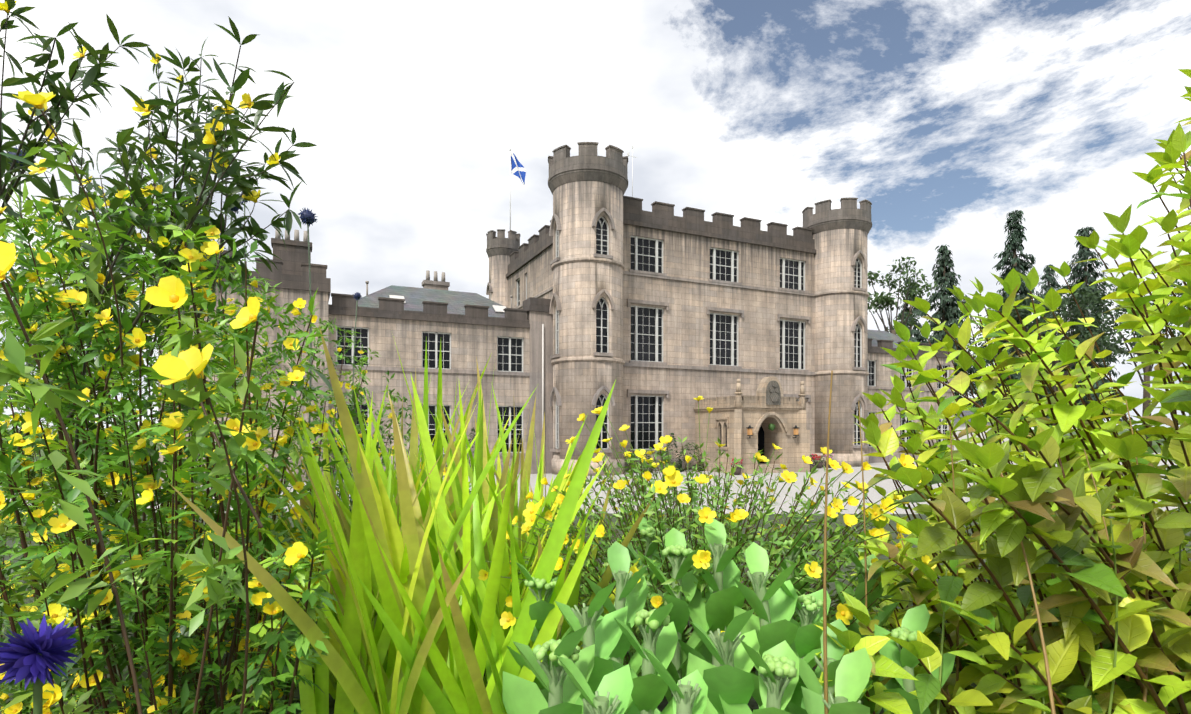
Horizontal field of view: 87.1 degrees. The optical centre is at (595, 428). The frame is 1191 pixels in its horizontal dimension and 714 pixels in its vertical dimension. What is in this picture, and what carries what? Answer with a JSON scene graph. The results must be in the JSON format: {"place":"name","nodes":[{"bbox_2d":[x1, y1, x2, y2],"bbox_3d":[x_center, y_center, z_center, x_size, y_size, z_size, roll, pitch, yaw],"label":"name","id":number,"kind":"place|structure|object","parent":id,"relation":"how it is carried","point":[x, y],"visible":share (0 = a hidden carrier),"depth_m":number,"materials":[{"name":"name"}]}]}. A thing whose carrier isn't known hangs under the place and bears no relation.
{"place":"outdoors","nodes":[
{"label":"outdoors","id":0,"kind":"place"},
{"bbox_2d":[30,349,135,422],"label":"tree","id":1,"kind":"object","parent":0,"point":[94,378],"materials":[{"name":"green plant"}]},
{"bbox_2d":[1,429,1163,485],"bbox_3d":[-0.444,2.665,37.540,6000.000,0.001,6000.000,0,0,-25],"label":"ground","id":2,"kind":"structure","parent":0,"point":[1158,450],"depth_m":106.22,"materials":[{"name":"green plant"}]},
{"bbox_2d":[158,282,327,486],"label":"wall","id":3,"kind":"structure","parent":2,"relation":"on","point":[285,296],"depth_m":31.04,"materials":[{"name":"stone"}]},
{"bbox_2d":[328,314,528,468],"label":"wall","id":4,"kind":"structure","parent":2,"relation":"on","point":[470,343],"depth_m":34.85,"materials":[{"name":"beige stone"}]},
{"bbox_2d":[155,196,955,357],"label":"parapets","id":5,"kind":"object","parent":4,"relation":"on","point":[292,271],"visible":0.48,"depth_m":37.22,"materials":[{"name":"stone"}]},
{"bbox_2d":[210,229,512,307],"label":"chimney pots","id":6,"kind":"object","parent":5,"relation":"on","point":[296,236],"visible":0.44,"depth_m":33.71,"materials":[{"name":"beige"}]},
{"bbox_2d":[489,255,509,307],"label":"tower","id":7,"kind":"structure","parent":2,"relation":"on","point":[498,270],"depth_m":52.23,"materials":[{"name":"stone"}]},
{"bbox_2d":[486,229,520,257],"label":"battlement","id":8,"kind":"object","parent":7,"relation":"on","point":[500,244],"visible":0.83,"depth_m":52.23,"materials":[{"name":"grey stone"}]},
{"bbox_2d":[509,146,636,229],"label":"poles","id":9,"kind":"object","parent":7,"relation":"on","point":[632,156],"visible":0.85,"depth_m":53.40,"materials":[{"name":"white metal"}]},
{"bbox_2d":[511,152,525,185],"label":"flag","id":10,"kind":"object","parent":9,"relation":"attached to","point":[518,169],"visible":0.96,"depth_m":53.58,"materials":[{"name":"blue fabric"}]},
{"bbox_2d":[0,512,1190,713],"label":"lawn","id":11,"kind":"structure","parent":2,"relation":"on","point":[752,704],"depth_m":2.36,"materials":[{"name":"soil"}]},
{"bbox_2d":[0,0,471,713],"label":"shrub","id":12,"kind":"object","parent":11,"relation":"on","point":[74,492],"depth_m":0.81,"materials":[{"name":"green plant"}]},
{"bbox_2d":[168,323,658,713],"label":"crocosmia leaves","id":13,"kind":"object","parent":11,"relation":"on","point":[414,625],"visible":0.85,"depth_m":0.85,"materials":[{"name":"green plant"}]},
{"bbox_2d":[478,396,938,676],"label":"flowers","id":14,"kind":"object","parent":11,"relation":"on","point":[695,533],"depth_m":0.97,"materials":[{"name":"yellow plant"}]},
{"bbox_2d":[502,517,955,713],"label":"sedum plants","id":15,"kind":"object","parent":11,"relation":"on","point":[707,667],"visible":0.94,"depth_m":0.64,"materials":[{"name":"green plant"}]},
{"bbox_2d":[814,69,1190,713],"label":"shrub","id":16,"kind":"object","parent":11,"relation":"on","point":[1087,614],"visible":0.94,"depth_m":0.76,"materials":[{"name":"green plant"}]},
{"bbox_2d":[330,207,954,479],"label":"stone trim","id":17,"kind":"structure","parent":2,"relation":"on","point":[537,319],"depth_m":37.34,"materials":[{"name":"beige stone"}]},
{"bbox_2d":[508,224,814,459],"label":"wall","id":18,"kind":"structure","parent":2,"relation":"on","point":[686,329],"depth_m":41.18,"materials":[{"name":"stone"}]},
{"bbox_2d":[336,216,948,454],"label":"window frames","id":19,"kind":"structure","parent":18,"relation":"attached to","point":[656,353],"depth_m":39.72,"materials":[{"name":"white wood"}]},
{"bbox_2d":[868,257,937,335],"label":"birch tree","id":20,"kind":"object","parent":2,"relation":"on","point":[882,301],"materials":[{"name":"green plant"}]},
{"bbox_2d":[893,277,926,342],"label":"conifer tree","id":21,"kind":"object","parent":2,"relation":"on","point":[917,337],"visible":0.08,"depth_m":123.14,"materials":[{"name":"green plant"}]},
{"bbox_2d":[909,299,911,336],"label":"conifer trunk","id":22,"kind":"object","parent":2,"relation":"on","point":[910,327],"depth_m":123.80,"materials":[{"name":"brown plant"}]},
{"bbox_2d":[868,352,953,454],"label":"wall","id":23,"kind":"structure","parent":2,"relation":"on","point":[883,375],"depth_m":49.98,"materials":[{"name":"beige stone"}]},
{"bbox_2d":[942,260,946,340],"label":"conifer trunk","id":24,"kind":"object","parent":2,"relation":"on","point":[944,272],"visible":0.03,"depth_m":94.97,"materials":[{"name":"brown plant"}]},
{"bbox_2d":[917,244,987,406],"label":"conifer tree","id":25,"kind":"object","parent":2,"relation":"on","point":[950,307],"visible":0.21,"depth_m":94.17,"materials":[{"name":"green plant"}]},
{"bbox_2d":[954,423,1008,449],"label":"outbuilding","id":26,"kind":"structure","parent":2,"relation":"on","point":[962,426],"depth_m":61.25,"materials":[{"name":"grey"}]},
{"bbox_2d":[358,285,989,422],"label":"roofs","id":27,"kind":"structure","parent":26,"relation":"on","point":[415,298],"depth_m":37.40,"materials":[{"name":"stone"}]},
{"bbox_2d":[389,295,543,428],"bbox_3d":[-6.699,-2.495,37.029,10.364,10.320,2.913,0,0,-5],"label":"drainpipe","id":28,"kind":"object","parent":27,"relation":"on","point":[497,308],"visible":0.42,"depth_m":37.06,"materials":[{"name":"grey metal"}]},
{"bbox_2d":[1009,223,1018,444],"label":"conifer trunk","id":29,"kind":"object","parent":2,"relation":"on","point":[1012,351],"visible":0.03,"depth_m":102.67,"materials":[{"name":"brown plant"}]},
{"bbox_2d":[1037,264,1070,418],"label":"conifer tree","id":30,"kind":"object","parent":2,"relation":"on","point":[1051,279],"visible":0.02,"depth_m":132.77,"materials":[{"name":"green plant"}]},
{"bbox_2d":[996,279,1143,425],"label":"tree","id":31,"kind":"object","parent":2,"relation":"on","point":[1070,303],"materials":[{"name":"green plant"}]},
{"bbox_2d":[1082,230,1090,433],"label":"tree trunk","id":32,"kind":"object","parent":2,"relation":"on","point":[1086,281],"visible":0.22,"depth_m":98.51,"materials":[{"name":"brown plant"}]},
{"bbox_2d":[1047,226,1132,425],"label":"conifer tree","id":33,"kind":"object","parent":32,"relation":"attached to","point":[1081,253],"visible":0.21,"depth_m":97.68,"materials":[{"name":"green plant"}]},
{"bbox_2d":[1070,275,1188,446],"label":"tree","id":34,"kind":"object","parent":2,"relation":"on","point":[1117,314],"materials":[{"name":"green plant"}]},
{"bbox_2d":[0,453,1190,513],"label":"gravel forecourt","id":35,"kind":"structure","parent":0,"point":[874,495],"depth_m":27.47,"materials":[{"name":"grey gravel"}]},
{"bbox_2d":[553,181,622,459],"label":"round tower","id":36,"kind":"structure","parent":35,"relation":"on","point":[577,207],"depth_m":35.72,"materials":[{"name":"stone"}]},
{"bbox_2d":[548,142,627,194],"bbox_3d":[-0.444,-15.060,37.540,4.820,2.050,4.820,0,0,-25],"label":"battlement","id":37,"kind":"object","parent":36,"relation":"on","point":[587,163],"visible":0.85,"depth_m":35.59,"materials":[{"name":"grey stone"}]},
{"bbox_2d":[551,257,624,475],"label":"tower trim bands","id":38,"kind":"object","parent":36,"relation":"attached to","point":[557,464],"visible":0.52,"depth_m":35.72,"materials":[{"name":"beige stone"}]},
{"bbox_2d":[337,218,946,462],"bbox_3d":[5.538,-4.893,48.365,47.860,15.116,21.395,0,0,-25],"label":"window glass","id":39,"kind":"object","parent":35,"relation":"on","point":[647,349],"visible":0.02,"depth_m":39.43,"materials":[{"name":"black glass"}]},
{"bbox_2d":[466,428,832,472],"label":"shrubs","id":40,"kind":"object","parent":35,"relation":"on","point":[679,465],"visible":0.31,"depth_m":38.72,"materials":[{"name":"green plant"}]},
{"bbox_2d":[695,409,796,465],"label":"walls","id":41,"kind":"structure","parent":35,"relation":"on","point":[780,438],"depth_m":38.32,"materials":[{"name":"stone"}]},
{"bbox_2d":[693,376,809,474],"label":"porch trim","id":42,"kind":"structure","parent":35,"relation":"on","point":[738,403],"depth_m":37.80,"materials":[{"name":"beige stone"}]},
{"bbox_2d":[746,425,798,437],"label":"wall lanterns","id":43,"kind":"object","parent":42,"relation":"attached to","point":[750,427],"depth_m":37.41,"materials":[{"name":"black metal"}]},
{"bbox_2d":[747,429,797,434],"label":"lanterns","id":44,"kind":"object","parent":43,"relation":"attached to","point":[749,431],"visible":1,"depth_m":36.76,"materials":[{"name":"orange glass"}]},
{"bbox_2d":[733,461,831,474],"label":"flower pots","id":45,"kind":"object","parent":35,"relation":"on","point":[737,471],"visible":0.31,"depth_m":38.35,"materials":[{"name":"grey ceramic"}]},
{"bbox_2d":[731,424,833,463],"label":"pot flowers","id":46,"kind":"object","parent":45,"relation":"in","point":[771,427],"visible":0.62,"depth_m":37.87,"materials":[{"name":"red plant"}]},
{"bbox_2d":[812,228,867,453],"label":"tower","id":47,"kind":"structure","parent":35,"relation":"on","point":[836,315],"depth_m":44.12,"materials":[{"name":"stone"}]},
{"bbox_2d":[802,197,871,234],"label":"battlement","id":48,"kind":"object","parent":47,"relation":"on","point":[847,214],"visible":0.67,"depth_m":44.05,"materials":[{"name":"grey stone"}]},
{"bbox_2d":[814,290,868,466],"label":"tower trim bands","id":49,"kind":"object","parent":47,"relation":"attached to","point":[853,460],"visible":0.42,"depth_m":43.97,"materials":[{"name":"beige stone"}]},
{"bbox_2d":[0,0,1190,428],"label":"sky","id":50,"kind":"structure","parent":0,"point":[952,118],"materials":[{"name":"white"}]},
{"bbox_2d":[766,380,780,404],"bbox_3d":[10.639,-2.160,37.440,1.040,1.450,0.200,0,0,-25],"label":"carved stone crest","id":51,"kind":"object","parent":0,"point":[773,394],"visible":0.94,"depth_m":37.35,"materials":[{"name":"grey stone"}]},
{"bbox_2d":[973,210,1058,417],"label":"conifer tree","id":52,"kind":"object","parent":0,"point":[1022,267],"visible":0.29,"depth_m":102.14,"materials":[{"name":"green plant"}]},
{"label":"tree trunk","id":53,"kind":"object","parent":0,"visible":0},
{"bbox_2d":[929,315,1002,388],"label":"tree","id":54,"kind":"object","parent":53,"relation":"attached to","point":[969,351],"visible":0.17,"depth_m":116.22,"materials":[{"name":"green plant"}]}
]}

